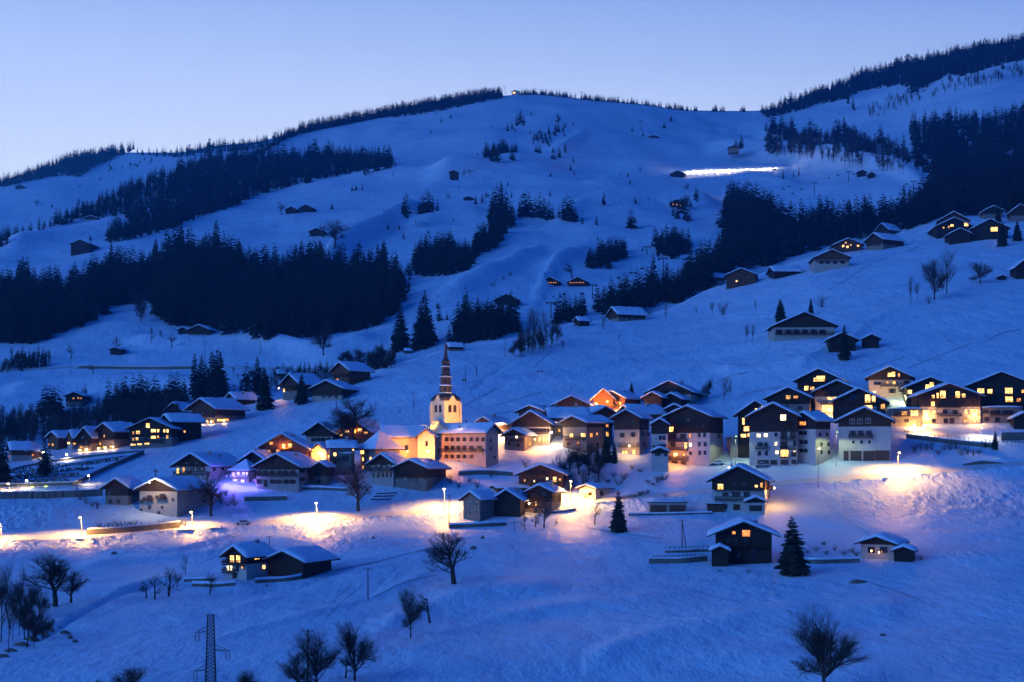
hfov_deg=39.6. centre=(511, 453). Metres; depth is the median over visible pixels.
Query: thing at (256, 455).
chalet
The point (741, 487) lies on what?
chalet
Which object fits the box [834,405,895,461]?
apartment house
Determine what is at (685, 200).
bare tree
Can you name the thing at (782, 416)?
window
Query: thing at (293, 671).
bare tree
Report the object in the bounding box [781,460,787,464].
garage door
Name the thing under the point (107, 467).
stone wall
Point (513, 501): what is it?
barn
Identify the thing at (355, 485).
bare tree
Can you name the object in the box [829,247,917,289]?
footpath
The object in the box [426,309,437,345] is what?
spruce tree
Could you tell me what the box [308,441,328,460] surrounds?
chalet
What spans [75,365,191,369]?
stone wall
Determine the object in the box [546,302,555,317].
lift pylon
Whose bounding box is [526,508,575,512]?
stone wall
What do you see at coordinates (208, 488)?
bare tree
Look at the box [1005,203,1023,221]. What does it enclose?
chalet
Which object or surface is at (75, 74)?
sky
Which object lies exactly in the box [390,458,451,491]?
farmhouse
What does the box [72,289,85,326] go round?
spruce tree
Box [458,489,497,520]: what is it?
chalet
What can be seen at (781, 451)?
window
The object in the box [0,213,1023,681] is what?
snow ground
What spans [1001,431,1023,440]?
stone wall
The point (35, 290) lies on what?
spruce tree
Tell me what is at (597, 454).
spruce tree
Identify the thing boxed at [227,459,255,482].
chalet
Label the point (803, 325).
farmhouse
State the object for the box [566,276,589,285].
hut
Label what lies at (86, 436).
chalet
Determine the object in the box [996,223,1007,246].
spruce tree
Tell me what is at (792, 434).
window
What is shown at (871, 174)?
hut
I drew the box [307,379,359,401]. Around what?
barn
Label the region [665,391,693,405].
chalet
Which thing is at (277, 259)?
spruce tree
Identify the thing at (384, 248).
spruce tree
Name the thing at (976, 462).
stone wall
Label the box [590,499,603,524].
bare tree
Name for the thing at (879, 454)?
garage door
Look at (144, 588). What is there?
bare tree
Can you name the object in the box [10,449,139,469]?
stone wall
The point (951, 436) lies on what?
guardrail
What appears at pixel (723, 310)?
bush
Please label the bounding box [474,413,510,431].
chalet
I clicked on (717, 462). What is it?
parked car
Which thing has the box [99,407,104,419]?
bare tree
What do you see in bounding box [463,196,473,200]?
hut
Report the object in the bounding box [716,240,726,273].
spruce tree
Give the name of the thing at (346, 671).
bare tree
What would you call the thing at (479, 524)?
stone wall
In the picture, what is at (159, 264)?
spruce tree
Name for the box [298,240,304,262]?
spruce tree
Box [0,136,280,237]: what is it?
hill
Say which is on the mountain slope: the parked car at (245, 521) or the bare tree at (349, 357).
the bare tree at (349, 357)
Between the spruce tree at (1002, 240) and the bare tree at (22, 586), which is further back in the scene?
the spruce tree at (1002, 240)
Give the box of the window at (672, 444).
[670,442,675,446]
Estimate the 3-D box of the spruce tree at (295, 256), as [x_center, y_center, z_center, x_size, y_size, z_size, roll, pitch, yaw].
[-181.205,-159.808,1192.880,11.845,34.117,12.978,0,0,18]
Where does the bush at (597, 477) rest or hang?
on the snow ground
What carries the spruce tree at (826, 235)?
on the mountain slope
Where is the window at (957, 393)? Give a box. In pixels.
[955,391,959,397]
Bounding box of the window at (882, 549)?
[880,547,886,552]
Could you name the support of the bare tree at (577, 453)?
on the snow ground
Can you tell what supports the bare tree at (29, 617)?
on the snow ground
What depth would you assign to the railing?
337.35 m
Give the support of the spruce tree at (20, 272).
on the mountain slope
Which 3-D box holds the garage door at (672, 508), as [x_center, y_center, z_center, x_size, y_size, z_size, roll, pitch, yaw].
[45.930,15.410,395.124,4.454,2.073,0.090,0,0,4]
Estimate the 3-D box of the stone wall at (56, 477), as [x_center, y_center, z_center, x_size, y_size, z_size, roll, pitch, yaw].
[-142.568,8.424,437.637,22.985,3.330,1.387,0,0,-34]
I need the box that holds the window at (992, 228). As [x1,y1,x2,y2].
[991,227,997,231]
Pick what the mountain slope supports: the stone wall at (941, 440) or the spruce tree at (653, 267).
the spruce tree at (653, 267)
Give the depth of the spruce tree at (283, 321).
963.50 m
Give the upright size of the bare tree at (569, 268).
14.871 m
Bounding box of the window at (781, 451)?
[780,450,788,456]
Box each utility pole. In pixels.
[302,629,308,676]
[364,568,371,598]
[682,520,686,548]
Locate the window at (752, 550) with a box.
[750,548,755,556]
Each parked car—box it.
[235,519,250,524]
[711,460,723,464]
[754,462,768,466]
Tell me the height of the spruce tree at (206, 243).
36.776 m
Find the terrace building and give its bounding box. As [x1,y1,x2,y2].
[980,405,1022,422]
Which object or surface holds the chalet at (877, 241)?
on the snow ground
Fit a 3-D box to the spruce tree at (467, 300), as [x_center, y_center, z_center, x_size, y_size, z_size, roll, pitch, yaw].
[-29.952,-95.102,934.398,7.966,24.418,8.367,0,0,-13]
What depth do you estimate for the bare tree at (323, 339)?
867.09 m
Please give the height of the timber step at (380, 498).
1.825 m
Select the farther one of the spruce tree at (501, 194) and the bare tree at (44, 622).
the spruce tree at (501, 194)
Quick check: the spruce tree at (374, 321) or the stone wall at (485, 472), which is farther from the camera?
the spruce tree at (374, 321)
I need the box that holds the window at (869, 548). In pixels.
[868,547,874,552]
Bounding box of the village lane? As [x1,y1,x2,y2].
[561,497,579,501]
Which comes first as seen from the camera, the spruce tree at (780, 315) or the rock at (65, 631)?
the rock at (65, 631)
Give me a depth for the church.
454.36 m
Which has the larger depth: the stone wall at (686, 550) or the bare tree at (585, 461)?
the bare tree at (585, 461)
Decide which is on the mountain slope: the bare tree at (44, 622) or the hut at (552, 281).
the hut at (552, 281)
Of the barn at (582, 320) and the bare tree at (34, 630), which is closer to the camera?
the bare tree at (34, 630)
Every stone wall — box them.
[0,481,72,486]
[0,489,102,498]
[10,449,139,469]
[11,461,100,472]
[14,467,93,475]
[14,475,83,481]
[64,455,125,464]
[73,449,143,485]
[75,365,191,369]
[87,521,179,534]
[184,576,214,581]
[192,580,234,586]
[244,494,286,500]
[255,573,301,582]
[302,485,346,490]
[450,520,506,527]
[459,469,512,475]
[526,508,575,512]
[628,511,711,515]
[649,554,706,563]
[665,548,708,552]
[804,556,859,563]
[906,433,991,447]
[963,460,1008,465]
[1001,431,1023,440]
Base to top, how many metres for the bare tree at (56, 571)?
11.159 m
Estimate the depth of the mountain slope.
1626.10 m
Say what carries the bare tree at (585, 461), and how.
on the snow ground
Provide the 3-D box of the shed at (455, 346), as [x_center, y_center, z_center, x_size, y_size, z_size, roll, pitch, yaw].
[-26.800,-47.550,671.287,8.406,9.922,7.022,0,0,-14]
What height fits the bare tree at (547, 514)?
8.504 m
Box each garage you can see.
[647,501,687,511]
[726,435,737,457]
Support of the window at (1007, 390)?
in the chalet at (1002, 388)
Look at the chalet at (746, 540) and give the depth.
316.23 m
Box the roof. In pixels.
[488,483,529,492]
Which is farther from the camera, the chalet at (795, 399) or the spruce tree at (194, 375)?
the spruce tree at (194, 375)
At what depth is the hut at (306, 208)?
1615.67 m
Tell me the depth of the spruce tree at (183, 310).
1026.93 m
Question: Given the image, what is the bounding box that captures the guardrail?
[904,430,1023,443]
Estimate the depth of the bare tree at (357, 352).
863.51 m
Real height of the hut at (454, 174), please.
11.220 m
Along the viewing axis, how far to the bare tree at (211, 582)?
278.22 m
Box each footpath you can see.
[318,584,352,615]
[327,585,361,616]
[333,548,428,570]
[373,574,436,596]
[463,386,501,405]
[495,391,541,405]
[587,527,662,538]
[828,505,870,534]
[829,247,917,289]
[862,356,904,371]
[871,582,934,607]
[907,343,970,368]
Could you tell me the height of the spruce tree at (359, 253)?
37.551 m
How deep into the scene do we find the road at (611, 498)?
407.59 m
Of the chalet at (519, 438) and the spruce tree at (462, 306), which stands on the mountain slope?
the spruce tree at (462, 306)
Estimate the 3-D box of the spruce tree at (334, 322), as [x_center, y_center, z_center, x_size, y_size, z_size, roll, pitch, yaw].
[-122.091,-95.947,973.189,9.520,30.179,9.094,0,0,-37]
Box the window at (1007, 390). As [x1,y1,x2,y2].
[1005,388,1012,393]
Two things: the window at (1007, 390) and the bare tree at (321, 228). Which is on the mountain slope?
the bare tree at (321, 228)
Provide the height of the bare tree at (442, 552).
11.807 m
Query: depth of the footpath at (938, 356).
565.33 m
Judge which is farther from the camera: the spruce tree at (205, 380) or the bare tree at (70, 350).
the bare tree at (70, 350)
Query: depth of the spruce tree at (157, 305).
1040.53 m
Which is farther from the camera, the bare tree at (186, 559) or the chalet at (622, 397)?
the chalet at (622, 397)
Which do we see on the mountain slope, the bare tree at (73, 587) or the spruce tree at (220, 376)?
the spruce tree at (220, 376)
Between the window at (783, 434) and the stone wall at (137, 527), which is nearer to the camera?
the stone wall at (137, 527)
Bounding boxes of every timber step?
[371,498,389,499]
[374,495,393,496]
[377,492,396,493]
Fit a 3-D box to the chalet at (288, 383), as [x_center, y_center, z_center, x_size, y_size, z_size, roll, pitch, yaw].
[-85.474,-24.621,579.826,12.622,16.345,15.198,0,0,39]
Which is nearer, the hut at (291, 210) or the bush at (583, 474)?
the bush at (583, 474)
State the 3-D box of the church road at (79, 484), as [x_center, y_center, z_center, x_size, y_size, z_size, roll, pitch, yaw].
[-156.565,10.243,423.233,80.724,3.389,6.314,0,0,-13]
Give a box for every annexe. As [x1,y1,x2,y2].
[340,452,352,474]
[888,407,923,426]
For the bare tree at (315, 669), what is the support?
on the snow ground
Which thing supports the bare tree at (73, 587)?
on the snow ground
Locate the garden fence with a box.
[652,554,699,556]
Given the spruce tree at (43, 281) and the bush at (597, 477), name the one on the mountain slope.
the spruce tree at (43, 281)
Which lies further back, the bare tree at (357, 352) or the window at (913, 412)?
the bare tree at (357, 352)
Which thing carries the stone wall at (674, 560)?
on the snow ground
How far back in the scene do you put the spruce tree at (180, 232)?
1305.96 m
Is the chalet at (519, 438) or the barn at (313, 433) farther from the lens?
the barn at (313, 433)
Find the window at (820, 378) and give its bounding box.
[817,376,824,380]
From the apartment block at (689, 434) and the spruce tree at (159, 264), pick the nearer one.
the apartment block at (689, 434)
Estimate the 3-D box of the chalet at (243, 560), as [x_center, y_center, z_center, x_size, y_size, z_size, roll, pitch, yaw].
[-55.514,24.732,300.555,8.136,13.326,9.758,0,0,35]
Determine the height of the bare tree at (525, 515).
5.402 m
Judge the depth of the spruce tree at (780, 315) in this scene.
709.05 m
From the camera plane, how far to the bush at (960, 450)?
440.15 m
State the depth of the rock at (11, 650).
211.48 m
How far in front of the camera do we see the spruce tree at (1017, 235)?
899.45 m
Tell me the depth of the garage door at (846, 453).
438.76 m
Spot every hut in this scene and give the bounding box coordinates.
[15,184,25,188]
[69,239,99,255]
[84,215,100,219]
[108,346,128,354]
[284,206,299,213]
[298,204,317,211]
[308,227,326,235]
[403,348,412,353]
[449,170,459,179]
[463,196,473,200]
[546,276,561,285]
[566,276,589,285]
[670,170,685,177]
[727,145,739,154]
[856,169,866,176]
[859,333,881,347]
[866,171,875,178]
[995,274,1006,279]
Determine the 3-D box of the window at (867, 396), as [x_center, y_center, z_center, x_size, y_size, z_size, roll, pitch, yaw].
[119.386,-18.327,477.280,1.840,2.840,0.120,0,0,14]
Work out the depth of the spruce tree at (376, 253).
1171.47 m
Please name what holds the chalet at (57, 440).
on the snow ground
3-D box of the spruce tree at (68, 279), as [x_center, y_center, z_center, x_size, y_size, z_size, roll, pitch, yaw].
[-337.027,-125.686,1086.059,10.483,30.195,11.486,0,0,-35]
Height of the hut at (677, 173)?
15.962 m
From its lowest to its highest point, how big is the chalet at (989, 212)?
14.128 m
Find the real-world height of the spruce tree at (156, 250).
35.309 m
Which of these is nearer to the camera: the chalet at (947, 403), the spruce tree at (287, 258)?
the chalet at (947, 403)
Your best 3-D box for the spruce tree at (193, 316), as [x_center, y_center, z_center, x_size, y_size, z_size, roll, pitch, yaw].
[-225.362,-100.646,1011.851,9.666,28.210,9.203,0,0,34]
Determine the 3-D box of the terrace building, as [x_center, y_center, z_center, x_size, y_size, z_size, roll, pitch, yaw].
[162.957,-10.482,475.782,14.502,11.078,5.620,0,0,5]
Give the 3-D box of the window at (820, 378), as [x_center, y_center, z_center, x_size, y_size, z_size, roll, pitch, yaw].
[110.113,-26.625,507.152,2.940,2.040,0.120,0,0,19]
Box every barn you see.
[99,475,142,505]
[262,544,340,578]
[301,421,338,443]
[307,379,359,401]
[493,486,529,516]
[572,316,591,325]
[766,265,803,278]
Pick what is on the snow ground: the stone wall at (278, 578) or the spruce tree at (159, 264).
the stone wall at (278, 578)
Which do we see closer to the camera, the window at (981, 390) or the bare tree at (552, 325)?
the window at (981, 390)
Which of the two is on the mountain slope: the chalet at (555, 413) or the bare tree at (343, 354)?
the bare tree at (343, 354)
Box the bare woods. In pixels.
[0,60,1023,441]
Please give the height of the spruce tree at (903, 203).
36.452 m
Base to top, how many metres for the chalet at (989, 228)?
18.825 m
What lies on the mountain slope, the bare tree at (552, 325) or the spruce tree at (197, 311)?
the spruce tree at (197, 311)
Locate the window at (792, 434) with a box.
[790,432,795,438]
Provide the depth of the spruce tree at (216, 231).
1288.45 m
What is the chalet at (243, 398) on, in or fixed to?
on the snow ground
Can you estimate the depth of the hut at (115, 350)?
925.31 m
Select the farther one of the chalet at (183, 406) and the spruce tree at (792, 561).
the chalet at (183, 406)
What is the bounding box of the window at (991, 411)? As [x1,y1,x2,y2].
[990,410,999,413]
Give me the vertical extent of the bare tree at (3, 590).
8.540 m
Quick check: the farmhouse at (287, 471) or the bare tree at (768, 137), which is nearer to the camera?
the farmhouse at (287, 471)
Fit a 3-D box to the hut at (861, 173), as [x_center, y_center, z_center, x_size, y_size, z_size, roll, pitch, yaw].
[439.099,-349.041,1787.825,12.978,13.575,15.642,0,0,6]
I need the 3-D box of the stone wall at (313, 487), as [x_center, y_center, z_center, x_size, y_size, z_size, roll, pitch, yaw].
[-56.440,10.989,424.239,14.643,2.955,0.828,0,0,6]
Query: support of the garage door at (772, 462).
in the apartment block at (772, 433)
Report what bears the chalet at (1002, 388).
on the snow ground
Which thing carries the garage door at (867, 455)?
in the apartment house
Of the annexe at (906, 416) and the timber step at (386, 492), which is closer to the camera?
the timber step at (386, 492)
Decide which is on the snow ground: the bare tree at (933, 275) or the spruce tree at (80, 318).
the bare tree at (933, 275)
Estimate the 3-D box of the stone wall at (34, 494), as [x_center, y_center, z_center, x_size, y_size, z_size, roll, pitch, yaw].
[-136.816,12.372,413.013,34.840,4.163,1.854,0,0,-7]
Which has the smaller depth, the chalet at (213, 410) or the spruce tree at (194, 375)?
the chalet at (213, 410)
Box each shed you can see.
[176,326,187,334]
[275,368,292,379]
[446,342,464,350]
[706,502,724,511]
[709,542,731,566]
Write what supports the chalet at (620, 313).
on the snow ground
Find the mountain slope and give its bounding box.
[0,43,1023,450]
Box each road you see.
[0,364,328,370]
[0,460,1023,540]
[0,482,106,488]
[892,427,1023,441]
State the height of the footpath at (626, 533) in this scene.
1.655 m
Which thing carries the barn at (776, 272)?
on the snow ground
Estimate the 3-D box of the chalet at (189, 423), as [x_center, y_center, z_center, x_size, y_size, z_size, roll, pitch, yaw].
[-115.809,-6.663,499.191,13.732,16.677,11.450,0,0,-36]
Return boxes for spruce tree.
[0,435,10,482]
[4,304,17,343]
[14,260,24,289]
[19,256,26,279]
[31,277,39,302]
[38,437,50,475]
[39,277,48,308]
[65,272,74,301]
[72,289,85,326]
[74,274,82,296]
[91,263,99,291]
[108,241,113,268]
[148,251,154,271]
[152,245,159,261]
[153,251,162,270]
[153,281,164,315]
[177,222,185,245]
[178,287,186,323]
[187,354,198,397]
[188,293,200,325]
[190,292,203,326]
[196,236,206,262]
[198,355,205,389]
[201,363,212,396]
[203,232,210,258]
[205,352,217,394]
[210,349,230,389]
[211,220,223,248]
[216,352,225,395]
[222,244,231,274]
[234,244,244,265]
[235,238,242,259]
[250,252,257,275]
[251,355,261,392]
[256,367,275,410]
[259,254,265,281]
[260,302,273,339]
[274,252,283,284]
[279,296,289,334]
[280,253,285,273]
[282,250,291,276]
[285,302,294,335]
[292,245,300,271]
[294,374,309,404]
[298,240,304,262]
[304,241,312,261]
[312,241,317,270]
[314,241,324,272]
[320,252,329,273]
[326,251,332,274]
[328,293,338,332]
[351,251,360,280]
[352,295,364,329]
[355,242,362,266]
[360,251,366,274]
[362,254,367,278]
[366,248,371,271]
[369,285,381,325]
[371,243,380,270]
[376,242,389,270]
[380,252,388,275]
[382,279,396,315]
[390,306,409,349]
[393,252,399,274]
[393,267,402,302]
[394,262,402,296]
[412,301,426,348]
[414,290,433,346]
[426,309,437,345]
[459,295,467,323]
[463,291,470,316]
[498,180,503,206]
[594,446,600,461]
[601,437,611,462]
[608,491,627,532]
[610,442,617,463]
[648,254,659,296]
[662,263,672,298]
[710,247,718,272]
[715,234,720,255]
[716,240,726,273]
[773,515,810,576]
[774,299,787,321]
[806,209,820,240]
[808,299,814,313]
[812,209,820,238]
[815,200,825,223]
[821,211,831,244]
[836,325,851,359]
[843,199,853,223]
[845,202,856,237]
[861,195,868,220]
[899,184,906,214]
[904,188,913,221]
[991,431,998,449]
[995,206,1001,222]
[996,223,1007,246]
[1012,220,1022,240]
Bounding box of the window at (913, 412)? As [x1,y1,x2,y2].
[911,410,917,415]
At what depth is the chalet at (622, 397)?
515.00 m
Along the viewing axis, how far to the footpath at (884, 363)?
560.02 m
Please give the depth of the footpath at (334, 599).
270.90 m
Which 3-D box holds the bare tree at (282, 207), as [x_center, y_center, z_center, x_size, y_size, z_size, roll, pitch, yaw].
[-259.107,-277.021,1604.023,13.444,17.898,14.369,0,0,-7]
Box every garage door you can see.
[651,505,666,511]
[669,505,684,511]
[770,460,776,464]
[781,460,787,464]
[844,451,848,460]
[850,451,861,460]
[863,451,873,460]
[875,450,889,459]
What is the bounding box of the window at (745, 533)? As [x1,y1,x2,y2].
[742,530,749,536]
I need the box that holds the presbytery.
[436,422,503,467]
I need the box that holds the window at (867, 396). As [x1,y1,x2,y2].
[865,394,870,402]
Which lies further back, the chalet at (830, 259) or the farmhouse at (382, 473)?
the chalet at (830, 259)
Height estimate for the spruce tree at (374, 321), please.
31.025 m
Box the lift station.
[511,90,519,94]
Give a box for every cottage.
[575,482,614,499]
[853,531,918,561]
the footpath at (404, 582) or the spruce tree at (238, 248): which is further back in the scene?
the spruce tree at (238, 248)
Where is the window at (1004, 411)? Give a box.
[1003,410,1012,413]
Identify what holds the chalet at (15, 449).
on the snow ground
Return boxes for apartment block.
[649,404,728,471]
[733,398,836,465]
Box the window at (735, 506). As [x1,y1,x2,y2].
[733,504,739,509]
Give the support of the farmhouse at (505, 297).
on the mountain slope
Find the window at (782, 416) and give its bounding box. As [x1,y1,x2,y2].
[780,414,785,419]
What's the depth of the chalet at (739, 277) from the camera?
887.83 m
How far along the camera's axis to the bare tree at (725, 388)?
521.28 m
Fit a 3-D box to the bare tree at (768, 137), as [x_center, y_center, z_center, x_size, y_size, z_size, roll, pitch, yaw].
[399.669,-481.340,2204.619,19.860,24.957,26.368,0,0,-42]
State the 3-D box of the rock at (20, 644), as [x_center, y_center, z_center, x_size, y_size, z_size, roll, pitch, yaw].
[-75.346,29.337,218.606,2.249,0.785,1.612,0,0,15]
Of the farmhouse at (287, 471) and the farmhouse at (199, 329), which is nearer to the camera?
the farmhouse at (287, 471)
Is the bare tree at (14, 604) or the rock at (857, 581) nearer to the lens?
the bare tree at (14, 604)
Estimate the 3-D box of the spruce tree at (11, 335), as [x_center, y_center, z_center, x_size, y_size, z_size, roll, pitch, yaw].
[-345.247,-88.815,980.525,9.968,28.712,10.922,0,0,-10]
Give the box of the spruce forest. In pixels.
[0,33,1023,478]
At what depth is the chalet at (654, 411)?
499.86 m
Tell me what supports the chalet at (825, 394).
on the snow ground
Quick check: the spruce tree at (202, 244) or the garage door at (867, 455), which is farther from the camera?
the spruce tree at (202, 244)
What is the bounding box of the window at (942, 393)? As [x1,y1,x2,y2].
[940,391,945,398]
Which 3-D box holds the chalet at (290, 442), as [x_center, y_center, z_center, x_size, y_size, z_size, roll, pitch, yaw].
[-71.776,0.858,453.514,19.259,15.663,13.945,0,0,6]
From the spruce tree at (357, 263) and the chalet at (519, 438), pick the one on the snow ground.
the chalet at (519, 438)
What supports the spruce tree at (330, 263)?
on the mountain slope
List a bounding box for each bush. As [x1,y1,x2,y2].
[550,450,563,466]
[564,469,577,490]
[572,464,593,485]
[591,465,608,481]
[717,300,727,314]
[814,295,826,306]
[911,442,918,452]
[943,439,958,449]
[956,444,967,454]
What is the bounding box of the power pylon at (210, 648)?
[193,614,229,681]
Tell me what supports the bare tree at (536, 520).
on the snow ground
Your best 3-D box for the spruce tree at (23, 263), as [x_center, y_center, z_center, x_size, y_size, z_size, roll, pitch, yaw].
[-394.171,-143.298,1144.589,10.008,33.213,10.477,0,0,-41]
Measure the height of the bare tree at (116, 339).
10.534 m
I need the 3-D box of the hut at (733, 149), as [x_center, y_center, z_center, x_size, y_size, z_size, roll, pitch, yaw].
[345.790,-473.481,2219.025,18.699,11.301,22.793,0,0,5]
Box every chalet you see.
[6,441,35,461]
[24,443,44,458]
[44,430,67,449]
[63,391,94,406]
[65,429,79,449]
[74,425,98,451]
[93,421,133,448]
[124,417,182,448]
[132,475,217,516]
[160,411,206,441]
[162,401,189,412]
[169,450,238,480]
[183,397,249,422]
[219,538,276,579]
[224,391,257,404]
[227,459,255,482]
[236,448,271,463]
[254,431,313,456]
[278,373,321,399]
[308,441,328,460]
[311,459,336,485]
[325,437,357,474]
[328,361,374,384]
[336,418,379,443]
[355,430,405,471]
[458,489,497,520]
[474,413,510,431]
[499,427,537,450]
[507,409,558,444]
[513,404,548,415]
[513,462,571,488]
[522,481,566,513]
[545,403,589,435]
[549,394,592,406]
[557,414,613,452]
[589,405,617,424]
[590,387,616,408]
[605,306,648,321]
[608,389,643,409]
[608,407,653,454]
[616,403,665,418]
[640,390,667,407]
[643,379,706,403]
[663,403,682,412]
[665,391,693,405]
[669,199,682,207]
[706,463,774,514]
[707,516,780,563]
[710,273,724,284]
[724,267,757,288]
[763,386,814,412]
[793,367,849,396]
[807,249,851,272]
[810,379,856,414]
[823,331,858,351]
[828,237,864,252]
[828,386,889,419]
[863,232,906,249]
[864,364,914,397]
[874,222,901,233]
[899,375,946,406]
[906,382,985,424]
[926,217,973,238]
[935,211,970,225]
[942,227,972,244]
[962,370,1023,410]
[968,218,1010,240]
[978,205,1004,218]
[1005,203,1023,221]
[1006,258,1023,278]
[1007,411,1023,428]
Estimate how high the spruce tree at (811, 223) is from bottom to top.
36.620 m
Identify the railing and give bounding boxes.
[671,545,708,548]
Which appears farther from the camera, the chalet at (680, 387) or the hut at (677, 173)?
the hut at (677, 173)
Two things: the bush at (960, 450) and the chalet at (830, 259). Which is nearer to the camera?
the bush at (960, 450)
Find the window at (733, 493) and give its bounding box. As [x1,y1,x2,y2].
[732,492,739,495]
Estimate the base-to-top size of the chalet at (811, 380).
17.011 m
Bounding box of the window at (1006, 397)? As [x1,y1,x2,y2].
[1005,396,1012,401]
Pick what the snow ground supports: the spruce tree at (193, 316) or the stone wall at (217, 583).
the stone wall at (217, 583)
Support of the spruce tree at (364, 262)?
on the mountain slope
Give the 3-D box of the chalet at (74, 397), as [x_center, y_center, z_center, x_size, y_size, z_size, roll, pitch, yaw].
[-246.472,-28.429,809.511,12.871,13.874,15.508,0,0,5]
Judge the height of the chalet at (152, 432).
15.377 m
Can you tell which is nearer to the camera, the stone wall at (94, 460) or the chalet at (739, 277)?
the stone wall at (94, 460)
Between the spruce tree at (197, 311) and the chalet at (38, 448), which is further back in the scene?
the spruce tree at (197, 311)
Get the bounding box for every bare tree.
[0,560,13,611]
[0,566,16,642]
[0,576,9,606]
[2,579,29,612]
[2,589,20,652]
[9,583,19,639]
[11,593,33,639]
[14,588,40,647]
[16,561,29,635]
[17,550,79,606]
[23,581,42,615]
[27,583,51,616]
[27,613,43,647]
[33,610,55,639]
[40,410,44,425]
[59,569,89,602]
[67,344,75,357]
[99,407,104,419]
[109,337,122,346]
[109,665,155,681]
[138,580,150,597]
[147,574,164,599]
[157,567,181,595]
[167,333,175,347]
[179,557,187,573]
[187,470,227,516]
[203,573,217,593]
[233,668,262,681]
[275,648,318,681]
[277,201,286,214]
[287,628,343,681]
[309,325,333,354]
[317,222,329,237]
[320,405,358,438]
[322,219,349,246]
[328,394,381,439]
[332,462,374,510]
[332,616,382,680]
[337,653,360,678]
[339,350,353,359]
[344,352,354,361]
[352,349,365,358]
[385,349,395,364]
[390,580,425,637]
[412,593,431,622]
[420,529,474,583]
[507,344,517,353]
[511,335,525,351]
[517,325,528,354]
[519,513,527,530]
[526,305,539,346]
[526,308,533,341]
[531,514,540,526]
[534,318,543,348]
[537,499,551,527]
[540,308,547,336]
[548,318,557,339]
[554,322,563,336]
[558,446,585,472]
[562,263,572,278]
[563,442,589,474]
[576,442,598,475]
[584,450,609,473]
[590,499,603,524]
[678,195,691,208]
[701,377,713,398]
[719,375,730,395]
[744,323,750,337]
[764,135,776,146]
[775,599,878,681]
[834,131,841,140]
[908,276,914,296]
[920,256,949,299]
[935,245,958,292]
[968,261,993,283]
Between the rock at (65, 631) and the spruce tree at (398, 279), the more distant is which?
the spruce tree at (398, 279)
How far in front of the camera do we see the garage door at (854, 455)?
438.01 m
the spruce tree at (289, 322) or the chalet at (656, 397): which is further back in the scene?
the spruce tree at (289, 322)
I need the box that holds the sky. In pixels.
[0,0,1023,179]
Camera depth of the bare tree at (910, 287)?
688.62 m
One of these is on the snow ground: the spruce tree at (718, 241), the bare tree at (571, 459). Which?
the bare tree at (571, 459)
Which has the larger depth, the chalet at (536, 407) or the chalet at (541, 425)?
the chalet at (536, 407)
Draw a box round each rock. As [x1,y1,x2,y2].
[0,653,8,657]
[4,648,16,651]
[13,642,28,645]
[59,630,70,633]
[849,579,867,583]
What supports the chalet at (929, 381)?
on the snow ground
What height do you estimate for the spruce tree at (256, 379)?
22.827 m
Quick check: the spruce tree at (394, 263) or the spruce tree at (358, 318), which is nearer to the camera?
the spruce tree at (358, 318)
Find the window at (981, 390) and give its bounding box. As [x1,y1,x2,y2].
[977,388,983,392]
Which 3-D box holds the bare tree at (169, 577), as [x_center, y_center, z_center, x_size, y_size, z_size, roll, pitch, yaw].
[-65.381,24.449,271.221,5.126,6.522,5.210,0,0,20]
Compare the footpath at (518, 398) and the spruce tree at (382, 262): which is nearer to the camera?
the footpath at (518, 398)
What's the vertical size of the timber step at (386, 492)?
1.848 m
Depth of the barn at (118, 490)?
406.05 m
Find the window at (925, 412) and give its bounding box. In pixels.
[923,410,928,415]
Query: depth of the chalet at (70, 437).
499.52 m
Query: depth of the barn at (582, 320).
764.45 m
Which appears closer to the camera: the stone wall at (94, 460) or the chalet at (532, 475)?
the chalet at (532, 475)
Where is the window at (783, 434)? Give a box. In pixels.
[781,432,786,438]
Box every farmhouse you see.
[185,324,217,334]
[250,451,316,492]
[365,451,406,486]
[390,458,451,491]
[493,293,520,305]
[765,310,838,341]
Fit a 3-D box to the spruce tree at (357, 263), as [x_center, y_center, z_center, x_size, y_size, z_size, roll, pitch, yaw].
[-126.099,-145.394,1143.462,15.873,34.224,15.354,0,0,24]
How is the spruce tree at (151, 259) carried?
on the mountain slope
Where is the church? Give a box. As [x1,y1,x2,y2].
[380,339,461,459]
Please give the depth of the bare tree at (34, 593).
238.33 m
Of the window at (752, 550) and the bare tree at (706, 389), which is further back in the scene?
the bare tree at (706, 389)
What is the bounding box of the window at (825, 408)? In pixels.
[822,405,832,411]
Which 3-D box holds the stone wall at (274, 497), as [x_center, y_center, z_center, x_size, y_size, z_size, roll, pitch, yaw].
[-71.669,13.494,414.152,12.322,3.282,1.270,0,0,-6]
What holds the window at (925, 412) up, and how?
in the chalet at (947, 403)
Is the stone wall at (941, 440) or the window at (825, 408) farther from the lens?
the window at (825, 408)
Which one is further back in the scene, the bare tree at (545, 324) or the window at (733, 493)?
the bare tree at (545, 324)
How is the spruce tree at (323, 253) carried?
on the mountain slope
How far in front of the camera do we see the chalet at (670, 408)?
492.10 m
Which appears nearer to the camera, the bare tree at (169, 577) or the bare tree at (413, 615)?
the bare tree at (413, 615)
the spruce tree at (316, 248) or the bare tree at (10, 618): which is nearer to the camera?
the bare tree at (10, 618)
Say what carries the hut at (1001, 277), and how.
on the snow ground
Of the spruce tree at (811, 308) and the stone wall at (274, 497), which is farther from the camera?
the spruce tree at (811, 308)
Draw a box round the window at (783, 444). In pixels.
[780,441,787,447]
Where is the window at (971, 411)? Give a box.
[969,409,978,414]
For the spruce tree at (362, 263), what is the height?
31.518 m
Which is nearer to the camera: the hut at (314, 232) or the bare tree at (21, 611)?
the bare tree at (21, 611)
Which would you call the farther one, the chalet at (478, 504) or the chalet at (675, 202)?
the chalet at (675, 202)

